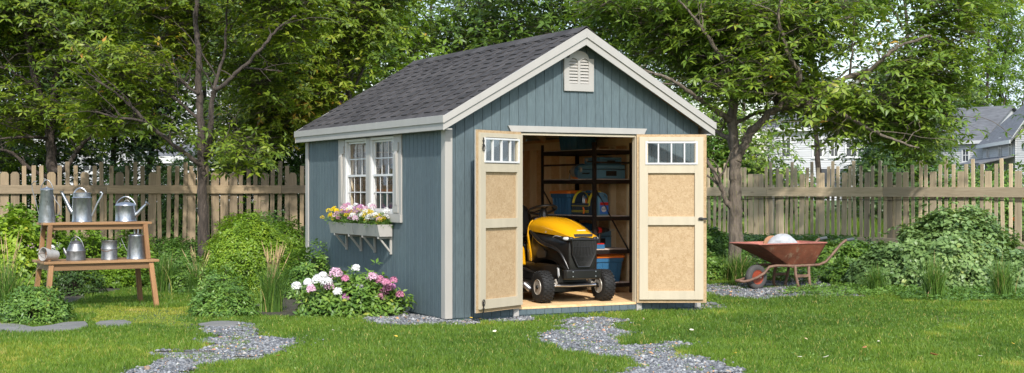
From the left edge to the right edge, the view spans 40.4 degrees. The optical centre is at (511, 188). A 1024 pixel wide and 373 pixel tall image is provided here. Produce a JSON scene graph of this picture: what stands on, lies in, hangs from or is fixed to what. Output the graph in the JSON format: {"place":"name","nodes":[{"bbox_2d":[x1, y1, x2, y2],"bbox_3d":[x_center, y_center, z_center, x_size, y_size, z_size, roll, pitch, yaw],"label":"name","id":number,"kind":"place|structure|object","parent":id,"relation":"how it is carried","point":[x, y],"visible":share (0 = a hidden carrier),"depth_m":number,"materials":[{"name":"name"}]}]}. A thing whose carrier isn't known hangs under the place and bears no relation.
{"place":"outdoors","nodes":[
{"label":"outdoors","id":0,"kind":"place"},
{"bbox_2d":[0,128,150,197],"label":"clapboard house","id":1,"kind":"structure","parent":0,"point":[91,173],"depth_m":64.62,"materials":[{"name":"white paint"}]},
{"bbox_2d":[121,321,323,372],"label":"gravel","id":2,"kind":"structure","parent":0,"point":[262,344],"depth_m":11.27,"materials":[{"name":"grey gravel"}]},
{"bbox_2d":[142,142,304,209],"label":"clapboard house","id":3,"kind":"structure","parent":0,"point":[169,158],"depth_m":57.13,"materials":[{"name":"white paint"}]},
{"bbox_2d":[354,311,547,326],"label":"gravel","id":4,"kind":"structure","parent":0,"point":[408,318],"depth_m":13.87,"materials":[{"name":"grey gravel"}]},
{"bbox_2d":[0,200,1023,372],"bbox_3d":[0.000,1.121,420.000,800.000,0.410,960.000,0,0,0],"label":"ground","id":5,"kind":"structure","parent":0,"point":[492,327],"depth_m":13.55,"materials":[{"name":"green plant"}]},
{"bbox_2d":[0,233,54,313],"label":"grass clump","id":6,"kind":"object","parent":5,"relation":"on","point":[8,285],"visible":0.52,"depth_m":14.20,"materials":[{"name":"plant"}]},
{"bbox_2d":[0,285,79,324],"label":"round shrub","id":7,"kind":"object","parent":5,"relation":"on","point":[22,309],"visible":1,"depth_m":13.57,"materials":[{"name":"green plant"}]},
{"bbox_2d":[9,161,72,234],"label":"hedge shrub","id":8,"kind":"object","parent":5,"relation":"on","point":[37,197],"visible":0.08,"depth_m":25.03,"materials":[{"name":"green plant"}]},
{"bbox_2d":[0,321,87,331],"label":"stepping stone","id":9,"kind":"object","parent":5,"relation":"on","point":[64,326],"visible":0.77,"depth_m":13.07,"materials":[{"name":"grey stone"}]},
{"bbox_2d":[0,3,135,200],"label":"woodland tree","id":10,"kind":"object","parent":5,"relation":"on","point":[38,159],"visible":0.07,"depth_m":26.77,"materials":[{"name":"green plant"}]},
{"bbox_2d":[37,156,114,221],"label":"hedge shrub","id":11,"kind":"object","parent":5,"relation":"on","point":[72,179],"visible":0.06,"depth_m":25.20,"materials":[{"name":"green plant"}]},
{"bbox_2d":[0,0,164,231],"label":"stemmed tree","id":12,"kind":"object","parent":5,"relation":"on","point":[28,26],"visible":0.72,"depth_m":22.55,"materials":[{"name":"green plant"}]},
{"bbox_2d":[32,221,158,306],"bbox_3d":[-4.632,0.852,15.476,1.241,0.957,0.721,0,0,-30],"label":"stepped bench","id":13,"kind":"object","parent":5,"relation":"on","point":[49,266],"visible":0.88,"depth_m":15.34,"materials":[{"name":"brown wood"}]},
{"bbox_2d":[31,180,60,222],"bbox_3d":[-5.092,0.138,15.217,0.275,0.470,0.188,0,0,33],"label":"tall can","id":14,"kind":"object","parent":13,"relation":"on","point":[46,212],"visible":1,"depth_m":15.15,"materials":[{"name":"metal"}]},
{"bbox_2d":[63,236,85,260],"bbox_3d":[-4.787,0.658,15.261,0.211,0.265,0.211,0,0,-45],"label":"kettle","id":15,"kind":"object","parent":13,"relation":"on","point":[75,251],"visible":1,"depth_m":15.19,"materials":[{"name":"metal"}]},
{"bbox_2d":[59,187,102,221],"bbox_3d":[-4.767,0.181,15.399,0.222,0.385,0.448,0,0,67],"label":"watering can","id":16,"kind":"object","parent":13,"relation":"on","point":[80,209],"visible":1,"depth_m":15.32,"materials":[{"name":"metal"}]},
{"bbox_2d":[101,240,120,259],"bbox_3d":[-4.470,0.685,15.440,0.195,0.210,0.187,0,0,-45],"label":"pail","id":17,"kind":"object","parent":13,"relation":"on","point":[109,248],"visible":1,"depth_m":15.37,"materials":[{"name":"metal"}]},
{"bbox_2d":[115,196,149,221],"bbox_3d":[-4.280,0.231,15.667,0.372,0.286,0.238,0,0,-21],"label":"watering can","id":18,"kind":"object","parent":13,"relation":"on","point":[126,211],"visible":1,"depth_m":15.56,"materials":[{"name":"metal"}]},
{"bbox_2d":[121,229,145,258],"bbox_3d":[-4.223,0.604,15.601,0.246,0.374,0.216,0,0,38],"label":"zinc jug","id":19,"kind":"object","parent":13,"relation":"on","point":[135,249],"visible":1,"depth_m":15.52,"materials":[{"name":"silver metal"}]},
{"bbox_2d":[4,1,216,198],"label":"woodland tree","id":20,"kind":"object","parent":5,"relation":"on","point":[127,149],"visible":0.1,"depth_m":28.47,"materials":[{"name":"green plant"}]},
{"bbox_2d":[80,155,156,237],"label":"hedge shrub","id":21,"kind":"object","parent":5,"relation":"on","point":[116,168],"visible":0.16,"depth_m":24.63,"materials":[{"name":"green plant"}]},
{"bbox_2d":[0,161,304,244],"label":"picket fence","id":22,"kind":"object","parent":5,"relation":"on","point":[154,189],"visible":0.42,"depth_m":21.69,"materials":[{"name":"brown wood"}]},
{"bbox_2d":[114,142,196,231],"bbox_3d":[-6.274,0.069,25.010,1.801,1.816,1.388,0,0,0],"label":"hedge shrub","id":23,"kind":"object","parent":5,"relation":"on","point":[148,172],"visible":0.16,"depth_m":24.85,"materials":[{"name":"green plant"}]},
{"bbox_2d":[96,4,226,208],"bbox_3d":[-8.180,-2.484,31.135,4.724,6.923,6.042,0,0,0],"label":"woodland tree","id":24,"kind":"object","parent":5,"relation":"on","point":[169,111],"visible":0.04,"depth_m":29.84,"materials":[{"name":"green plant"}]},
{"bbox_2d":[146,248,188,293],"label":"grass clump","id":25,"kind":"object","parent":5,"relation":"on","point":[162,279],"visible":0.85,"depth_m":17.54,"materials":[{"name":"green plant"}]},
{"bbox_2d":[27,246,336,315],"bbox_3d":[-5.100,1.115,18.200,7.800,0.410,7.600,0,0,0],"label":"garden bed","id":26,"kind":"object","parent":5,"relation":"on","point":[289,308],"visible":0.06,"depth_m":16.23,"materials":[{"name":"soil"}]},
{"bbox_2d":[0,205,43,294],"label":"yellow leaved shrub","id":27,"kind":"object","parent":26,"relation":"on","point":[26,233],"visible":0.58,"depth_m":16.83,"materials":[{"name":"green plant"}]},
{"bbox_2d":[1,202,73,286],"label":"flowering shrub","id":28,"kind":"object","parent":26,"relation":"on","point":[58,245],"visible":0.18,"depth_m":18.25,"materials":[{"name":"green plant"}]},
{"bbox_2d":[43,270,108,296],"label":"dark shrub","id":29,"kind":"object","parent":26,"relation":"on","point":[62,283],"visible":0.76,"depth_m":17.18,"materials":[{"name":"green plant"}]},
{"bbox_2d":[54,230,123,286],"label":"border shrub","id":30,"kind":"object","parent":26,"relation":"on","point":[90,243],"visible":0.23,"depth_m":18.76,"materials":[{"name":"green plant"}]},
{"bbox_2d":[87,269,149,288],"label":"hedge","id":31,"kind":"object","parent":26,"relation":"on","point":[112,277],"visible":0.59,"depth_m":18.50,"materials":[{"name":"green plant"}]},
{"bbox_2d":[96,229,159,279],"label":"border shrub","id":32,"kind":"object","parent":26,"relation":"on","point":[123,249],"visible":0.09,"depth_m":19.17,"materials":[{"name":"green plant"}]},
{"bbox_2d":[46,236,302,286],"bbox_3d":[-5.040,1.034,20.053,6.769,0.650,3.425,0,0,0],"label":"ground cover","id":33,"kind":"object","parent":26,"relation":"on","point":[185,242],"visible":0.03,"depth_m":21.05,"materials":[{"name":"green plant"}]},
{"bbox_2d":[146,235,205,281],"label":"border shrub","id":34,"kind":"object","parent":26,"relation":"on","point":[176,251],"visible":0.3,"depth_m":19.20,"materials":[{"name":"green plant"}]},
{"bbox_2d":[33,0,350,257],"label":"slim tree","id":35,"kind":"object","parent":26,"relation":"on","point":[106,111],"visible":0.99,"depth_m":19.91,"materials":[{"name":"green plant"}]},
{"bbox_2d":[196,196,303,291],"bbox_3d":[-3.440,0.724,18.211,1.407,1.260,1.264,0,0,-25],"label":"yellow green bush","id":36,"kind":"object","parent":26,"relation":"on","point":[243,239],"visible":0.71,"depth_m":17.93,"materials":[{"name":"green plant"}]},
{"bbox_2d":[243,243,296,311],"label":"grass clump","id":37,"kind":"object","parent":26,"relation":"on","point":[272,291],"visible":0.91,"depth_m":14.88,"materials":[{"name":"plant"}]},
{"bbox_2d":[262,215,304,267],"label":"green bush","id":38,"kind":"object","parent":26,"relation":"on","point":[299,242],"visible":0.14,"depth_m":18.81,"materials":[{"name":"green plant"}]},
{"bbox_2d":[281,238,329,299],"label":"shrub","id":39,"kind":"object","parent":26,"relation":"on","point":[307,269],"visible":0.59,"depth_m":16.79,"materials":[{"name":"green plant"}]},
{"bbox_2d":[168,255,206,293],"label":"shrub","id":40,"kind":"object","parent":5,"relation":"on","point":[180,286],"visible":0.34,"depth_m":17.55,"materials":[{"name":"green plant"}]},
{"bbox_2d":[156,131,228,240],"bbox_3d":[-5.637,-0.015,24.078,1.426,1.932,1.444,0,0,26],"label":"hedge shrub","id":41,"kind":"object","parent":5,"relation":"on","point":[180,162],"visible":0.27,"depth_m":23.80,"materials":[{"name":"green plant"}]},
{"bbox_2d":[169,247,222,293],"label":"grass clump","id":42,"kind":"object","parent":5,"relation":"on","point":[192,282],"visible":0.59,"depth_m":17.27,"materials":[{"name":"plant"}]},
{"bbox_2d":[180,262,253,299],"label":"leafy shrub","id":43,"kind":"object","parent":5,"relation":"on","point":[203,282],"visible":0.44,"depth_m":16.17,"materials":[{"name":"green plant"}]},
{"bbox_2d":[187,277,262,317],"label":"shrub","id":44,"kind":"object","parent":5,"relation":"on","point":[220,304],"visible":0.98,"depth_m":14.31,"materials":[{"name":"green plant"}]},
{"bbox_2d":[196,111,277,236],"bbox_3d":[-4.903,-0.202,24.729,1.596,2.391,1.419,0,0,0],"label":"hedge shrub","id":45,"kind":"object","parent":5,"relation":"on","point":[244,183],"visible":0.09,"depth_m":24.44,"materials":[{"name":"green plant"}]},
{"bbox_2d":[153,0,370,199],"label":"woodland tree","id":46,"kind":"object","parent":5,"relation":"on","point":[203,77],"visible":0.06,"depth_m":26.08,"materials":[{"name":"green plant"}]},
{"bbox_2d":[243,146,304,223],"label":"hedge shrub","id":47,"kind":"object","parent":5,"relation":"on","point":[283,174],"visible":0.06,"depth_m":25.02,"materials":[{"name":"green plant"}]},
{"bbox_2d":[274,146,304,236],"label":"hedge shrub","id":48,"kind":"object","parent":5,"relation":"on","point":[295,170],"visible":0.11,"depth_m":23.80,"materials":[{"name":"green plant"}]},
{"bbox_2d":[187,0,435,161],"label":"leaning tree","id":49,"kind":"object","parent":5,"relation":"on","point":[331,85],"visible":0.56,"depth_m":23.10,"materials":[{"name":"green plant"}]},
{"bbox_2d":[291,258,417,317],"bbox_3d":[-1.644,1.060,14.514,1.353,0.681,0.904,0,0,0],"label":"phlox clump","id":50,"kind":"object","parent":5,"relation":"on","point":[369,296],"visible":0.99,"depth_m":14.25,"materials":[{"name":"green plant"}]},
{"bbox_2d":[312,0,453,106],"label":"pale tree","id":51,"kind":"object","parent":5,"relation":"on","point":[390,68],"visible":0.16,"depth_m":27.43,"materials":[{"name":"green plant"}]},
{"bbox_2d":[364,0,539,84],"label":"woodland tree","id":52,"kind":"object","parent":5,"relation":"on","point":[436,33],"visible":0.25,"depth_m":29.70,"materials":[{"name":"green plant"}]},
{"bbox_2d":[294,26,716,320],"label":"garden shed","id":53,"kind":"structure","parent":5,"relation":"on","point":[469,133],"depth_m":14.82,"materials":[{"name":"paint"}]},
{"bbox_2d":[345,138,365,211],"bbox_3d":[-1.773,-0.146,16.028,0.062,0.844,0.680,0,0,-28],"label":"side window","id":54,"kind":"structure","parent":53,"relation":"in","point":[348,143],"depth_m":16.29,"materials":[{"name":"white paint"}]},
{"bbox_2d":[353,145,392,204],"bbox_3d":[-1.471,0.341,17.670,1.152,1.744,0.487,0,0,-28],"label":"storage rack","id":55,"kind":"object","parent":53,"relation":"on","point":[361,154],"visible":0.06,"depth_m":17.24,"materials":[{"name":"metal"}]},
{"bbox_2d":[364,189,392,208],"bbox_3d":[-1.635,0.160,17.584,0.461,0.310,0.377,0,0,-28],"label":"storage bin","id":56,"kind":"object","parent":55,"relation":"on","point":[387,200],"visible":0.23,"depth_m":17.42,"materials":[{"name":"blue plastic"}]},
{"bbox_2d":[362,202,389,225],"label":"white stocks","id":57,"kind":"object","parent":53,"relation":"in","point":[373,217],"visible":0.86,"depth_m":15.11,"materials":[{"name":"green plant"}]},
{"bbox_2d":[370,136,392,213],"bbox_3d":[-1.405,-0.146,15.329,0.062,0.844,0.672,0,0,-28],"label":"side window","id":58,"kind":"structure","parent":53,"relation":"in","point":[373,141],"depth_m":15.58,"materials":[{"name":"white paint"}]},
{"bbox_2d":[475,129,522,312],"bbox_3d":[-0.122,0.323,13.903,0.066,1.797,0.745,0,0,36],"label":"door","id":59,"kind":"structure","parent":53,"relation":"in","point":[498,184],"depth_m":13.87,"materials":[{"name":"beige wood"}]},
{"bbox_2d":[523,204,615,302],"bbox_3d":[0.380,0.694,15.475,0.950,1.038,1.831,0,0,-25],"label":"riding mower","id":60,"kind":"object","parent":53,"relation":"on","point":[559,254],"visible":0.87,"depth_m":14.88,"materials":[{"name":"yellow plastic"}]},
{"bbox_2d":[541,142,631,293],"bbox_3d":[0.879,0.341,16.658,0.527,1.744,1.300,0,0,-28],"label":"storage rack","id":61,"kind":"object","parent":53,"relation":"on","point":[594,152],"visible":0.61,"depth_m":16.20,"materials":[{"name":"metal"}]},
{"bbox_2d":[550,190,590,214],"bbox_3d":[0.733,0.170,16.937,0.398,0.290,0.482,0,0,-28],"label":"storage bin","id":62,"kind":"object","parent":61,"relation":"on","point":[562,200],"visible":0.61,"depth_m":16.78,"materials":[{"name":"blue plastic"}]},
{"bbox_2d":[559,136,595,149],"bbox_3d":[0.793,-0.616,16.822,0.377,0.320,0.461,0,0,-28],"label":"storage bin","id":63,"kind":"object","parent":61,"relation":"on","point":[574,142],"visible":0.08,"depth_m":16.66,"materials":[{"name":"blue plastic"}]},
{"bbox_2d":[571,190,599,214],"bbox_3d":[0.899,0.168,16.459,0.283,0.292,0.404,0,0,-28],"label":"tool bag","id":64,"kind":"object","parent":61,"relation":"on","point":[581,203],"visible":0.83,"depth_m":16.46,"materials":[{"name":"blue fabric"}]},
{"bbox_2d":[577,164,625,178],"bbox_3d":[1.048,-0.194,16.323,0.458,0.165,0.456,0,0,-28],"label":"tool case","id":65,"kind":"object","parent":61,"relation":"on","point":[604,171],"visible":0.98,"depth_m":16.16,"materials":[{"name":"blue plastic"}]},
{"bbox_2d":[597,192,608,215],"bbox_3d":[1.045,0.180,16.098,0.150,0.268,0.101,0,0,-28],"label":"detergent jug","id":66,"kind":"object","parent":61,"relation":"on","point":[601,210],"visible":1,"depth_m":16.06,"materials":[{"name":"blue plastic"}]},
{"bbox_2d":[597,254,624,281],"bbox_3d":[1.043,0.928,16.343,0.419,0.320,0.461,0,0,-28],"label":"storage bin","id":67,"kind":"object","parent":61,"relation":"on","point":[612,263],"visible":0.41,"depth_m":16.18,"materials":[{"name":"blue plastic"}]},
{"bbox_2d":[637,134,706,302],"bbox_3d":[1.699,0.323,14.837,0.745,1.797,0.078,0,0,0],"label":"door","id":68,"kind":"structure","parent":53,"relation":"in","point":[671,197],"depth_m":14.85,"materials":[{"name":"beige wood"}]},
{"bbox_2d":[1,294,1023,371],"bbox_3d":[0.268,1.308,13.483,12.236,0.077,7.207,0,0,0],"label":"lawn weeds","id":69,"kind":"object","parent":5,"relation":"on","point":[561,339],"visible":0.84,"depth_m":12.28,"materials":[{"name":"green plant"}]},
{"bbox_2d":[418,0,648,64],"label":"woodland tree","id":70,"kind":"object","parent":5,"relation":"on","point":[541,22],"visible":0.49,"depth_m":28.79,"materials":[{"name":"green plant"}]},
{"bbox_2d":[553,0,762,165],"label":"woodland tree","id":71,"kind":"object","parent":5,"relation":"on","point":[677,88],"visible":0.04,"depth_m":29.01,"materials":[{"name":"green plant"}]},
{"bbox_2d":[707,130,764,231],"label":"shrub","id":72,"kind":"object","parent":5,"relation":"on","point":[711,147],"visible":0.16,"depth_m":27.25,"materials":[{"name":"green plant"}]},
{"bbox_2d":[719,247,756,282],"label":"grass clump","id":73,"kind":"object","parent":5,"relation":"on","point":[740,269],"visible":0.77,"depth_m":19.24,"materials":[{"name":"green plant"}]},
{"bbox_2d":[692,27,818,209],"bbox_3d":[4.536,-2.302,29.144,3.674,6.539,5.227,0,0,0],"label":"tree","id":74,"kind":"object","parent":5,"relation":"on","point":[759,163],"visible":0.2,"depth_m":27.83,"materials":[{"name":"green plant"}]},
{"bbox_2d":[774,158,830,224],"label":"shrub","id":75,"kind":"object","parent":5,"relation":"on","point":[805,197],"visible":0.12,"depth_m":28.67,"materials":[{"name":"green plant"}]},
{"bbox_2d":[790,0,926,211],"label":"woodland tree","id":76,"kind":"object","parent":5,"relation":"on","point":[817,153],"visible":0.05,"depth_m":37.93,"materials":[{"name":"green plant"}]},
{"bbox_2d":[707,244,1022,290],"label":"garden bed","id":77,"kind":"object","parent":5,"relation":"on","point":[768,272],"visible":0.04,"depth_m":20.11,"materials":[{"name":"soil"}]},
{"bbox_2d":[707,224,728,259],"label":"shrub","id":78,"kind":"object","parent":77,"relation":"on","point":[718,243],"visible":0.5,"depth_m":20.40,"materials":[{"name":"green plant"}]},
{"bbox_2d":[707,251,728,279],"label":"shrub","id":79,"kind":"object","parent":77,"relation":"on","point":[712,266],"visible":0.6,"depth_m":19.45,"materials":[{"name":"green plant"}]},
{"bbox_2d":[553,0,1023,262],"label":"broad tree","id":80,"kind":"object","parent":77,"relation":"on","point":[760,55],"visible":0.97,"depth_m":19.18,"materials":[{"name":"green plant"}]},
{"bbox_2d":[707,232,873,283],"bbox_3d":[3.381,1.021,21.502,4.497,0.660,5.114,0,0,0],"label":"ground cover","id":81,"kind":"object","parent":77,"relation":"on","point":[798,237],"visible":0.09,"depth_m":20.23,"materials":[{"name":"green plant"}]},
{"bbox_2d":[819,257,862,283],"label":"trailing shrub","id":82,"kind":"object","parent":77,"relation":"on","point":[833,275],"visible":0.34,"depth_m":19.08,"materials":[{"name":"green plant"}]},
{"bbox_2d":[815,237,872,266],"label":"trailing shrub","id":83,"kind":"object","parent":77,"relation":"on","point":[856,249],"visible":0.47,"depth_m":20.02,"materials":[{"name":"green plant"}]},
{"bbox_2d":[777,281,921,296],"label":"ground cover","id":84,"kind":"object","parent":77,"relation":"on","point":[836,289],"visible":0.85,"depth_m":17.45,"materials":[{"name":"green plant"}]},
{"bbox_2d":[844,232,915,287],"bbox_3d":[5.021,0.992,18.681,1.128,0.806,0.959,0,0,0],"label":"bramble mound","id":85,"kind":"object","parent":77,"relation":"on","point":[886,254],"visible":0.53,"depth_m":18.53,"materials":[{"name":"green plant"}]},
{"bbox_2d":[887,195,1023,288],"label":"bramble mound","id":86,"kind":"object","parent":77,"relation":"on","point":[962,237],"visible":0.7,"depth_m":18.34,"materials":[{"name":"green plant"}]},
{"bbox_2d":[976,248,1023,287],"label":"bramble mound","id":87,"kind":"object","parent":77,"relation":"on","point":[1016,255],"visible":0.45,"depth_m":18.06,"materials":[{"name":"green plant"}]},
{"bbox_2d":[707,158,1023,248],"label":"picket fence","id":88,"kind":"object","parent":5,"relation":"on","point":[755,191],"visible":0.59,"depth_m":22.77,"materials":[{"name":"beige wood"}]},
{"bbox_2d":[830,142,918,223],"bbox_3d":[7.570,-0.010,28.965,1.673,2.005,1.692,0,0,-16],"label":"shrub","id":89,"kind":"object","parent":5,"relation":"on","point":[887,159],"visible":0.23,"depth_m":28.73,"materials":[{"name":"green plant"}]},
{"bbox_2d":[854,262,895,290],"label":"grass clump","id":90,"kind":"object","parent":5,"relation":"on","point":[876,279],"visible":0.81,"depth_m":17.74,"materials":[{"name":"green plant"}]},
{"bbox_2d":[821,0,980,211],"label":"woodland tree","id":91,"kind":"object","parent":5,"relation":"on","point":[911,161],"visible":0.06,"depth_m":34.75,"materials":[{"name":"green plant"}]},
{"bbox_2d":[906,248,966,299],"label":"grass clump","id":92,"kind":"object","parent":5,"relation":"on","point":[934,284],"visible":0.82,"depth_m":16.48,"materials":[{"name":"green plant"}]},
{"bbox_2d":[901,147,990,224],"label":"shrub","id":93,"kind":"object","parent":5,"relation":"on","point":[917,202],"visible":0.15,"depth_m":26.86,"materials":[{"name":"green plant"}]},
{"bbox_2d":[883,284,1023,301],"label":"ground cover","id":94,"kind":"object","parent":5,"relation":"on","point":[973,293],"visible":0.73,"depth_m":16.65,"materials":[{"name":"green plant"}]},
{"bbox_2d":[929,105,1016,182],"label":"clapboard house","id":95,"kind":"structure","parent":5,"relation":"on","point":[998,115],"depth_m":120.03,"materials":[{"name":"white paint"}]},
{"bbox_2d":[928,162,1022,224],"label":"shrub","id":96,"kind":"object","parent":5,"relation":"on","point":[969,179],"visible":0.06,"depth_m":25.88,"materials":[{"name":"green plant"}]},
{"bbox_2d":[950,0,1023,119],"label":"thin tree","id":97,"kind":"object","parent":5,"relation":"on","point":[1004,13],"visible":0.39,"depth_m":126.78,"materials":[{"name":"green plant"}]},
{"bbox_2d":[955,104,1023,177],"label":"clapboard house","id":98,"kind":"structure","parent":5,"relation":"on","point":[996,145],"depth_m":110.34,"materials":[{"name":"white paint"}]},
{"bbox_2d":[964,154,1023,240],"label":"shrub","id":99,"kind":"object","parent":5,"relation":"on","point":[1006,203],"visible":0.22,"depth_m":24.20,"materials":[{"name":"green plant"}]},
{"bbox_2d":[966,0,1023,108],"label":"thin tree","id":100,"kind":"object","parent":5,"relation":"on","point":[1009,41],"visible":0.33,"depth_m":130.37,"materials":[{"name":"green plant"}]},
{"bbox_2d":[972,255,1023,297],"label":"grass clump","id":101,"kind":"object","parent":5,"relation":"on","point":[1000,283],"visible":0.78,"depth_m":16.66,"materials":[{"name":"green plant"}]},
{"bbox_2d":[982,16,1023,148],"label":"woodland tree","id":102,"kind":"object","parent":5,"relation":"on","point":[1009,83],"visible":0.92,"depth_m":30.69,"materials":[{"name":"green plant"}]},
{"bbox_2d":[1010,121,1023,185],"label":"clapboard house","id":103,"kind":"structure","parent":5,"relation":"on","point":[1019,150],"depth_m":103.71,"materials":[{"name":"white paint"}]},
{"bbox_2d":[1,0,1023,160],"label":"sky","id":104,"kind":"structure","parent":0,"point":[844,63],"materials":[{"name":"white"}]},
{"bbox_2d":[707,277,864,299],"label":"gravel path","id":105,"kind":"structure","parent":0,"point":[768,283],"depth_m":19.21,"materials":[{"name":"grey gravel"}]},
{"bbox_2d":[729,236,853,288],"bbox_3d":[3.685,0.997,18.483,1.793,0.674,0.658,0,0,-30],"label":"wheelbarrow","id":106,"kind":"object","parent":105,"relation":"on","point":[797,254],"visible":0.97,"depth_m":18.24,"materials":[{"name":"red paint"}]},
{"bbox_2d":[707,208,909,236],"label":"long grass","id":107,"kind":"structure","parent":0,"point":[858,228],"depth_m":26.44,"materials":[{"name":"green plant"}]},
{"bbox_2d":[762,112,871,199],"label":"clapboard house","id":108,"kind":"structure","parent":0,"point":[805,153],"depth_m":106.63,"materials":[{"name":"white paint"}]},
{"label":"gravel path","id":109,"kind":"structure","parent":0,"visible":0},
{"bbox_2d":[528,316,745,372],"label":"gravel","id":110,"kind":"structure","parent":109,"relation":"on","point":[601,332],"depth_m":11.38,"materials":[{"name":"grey gravel"}]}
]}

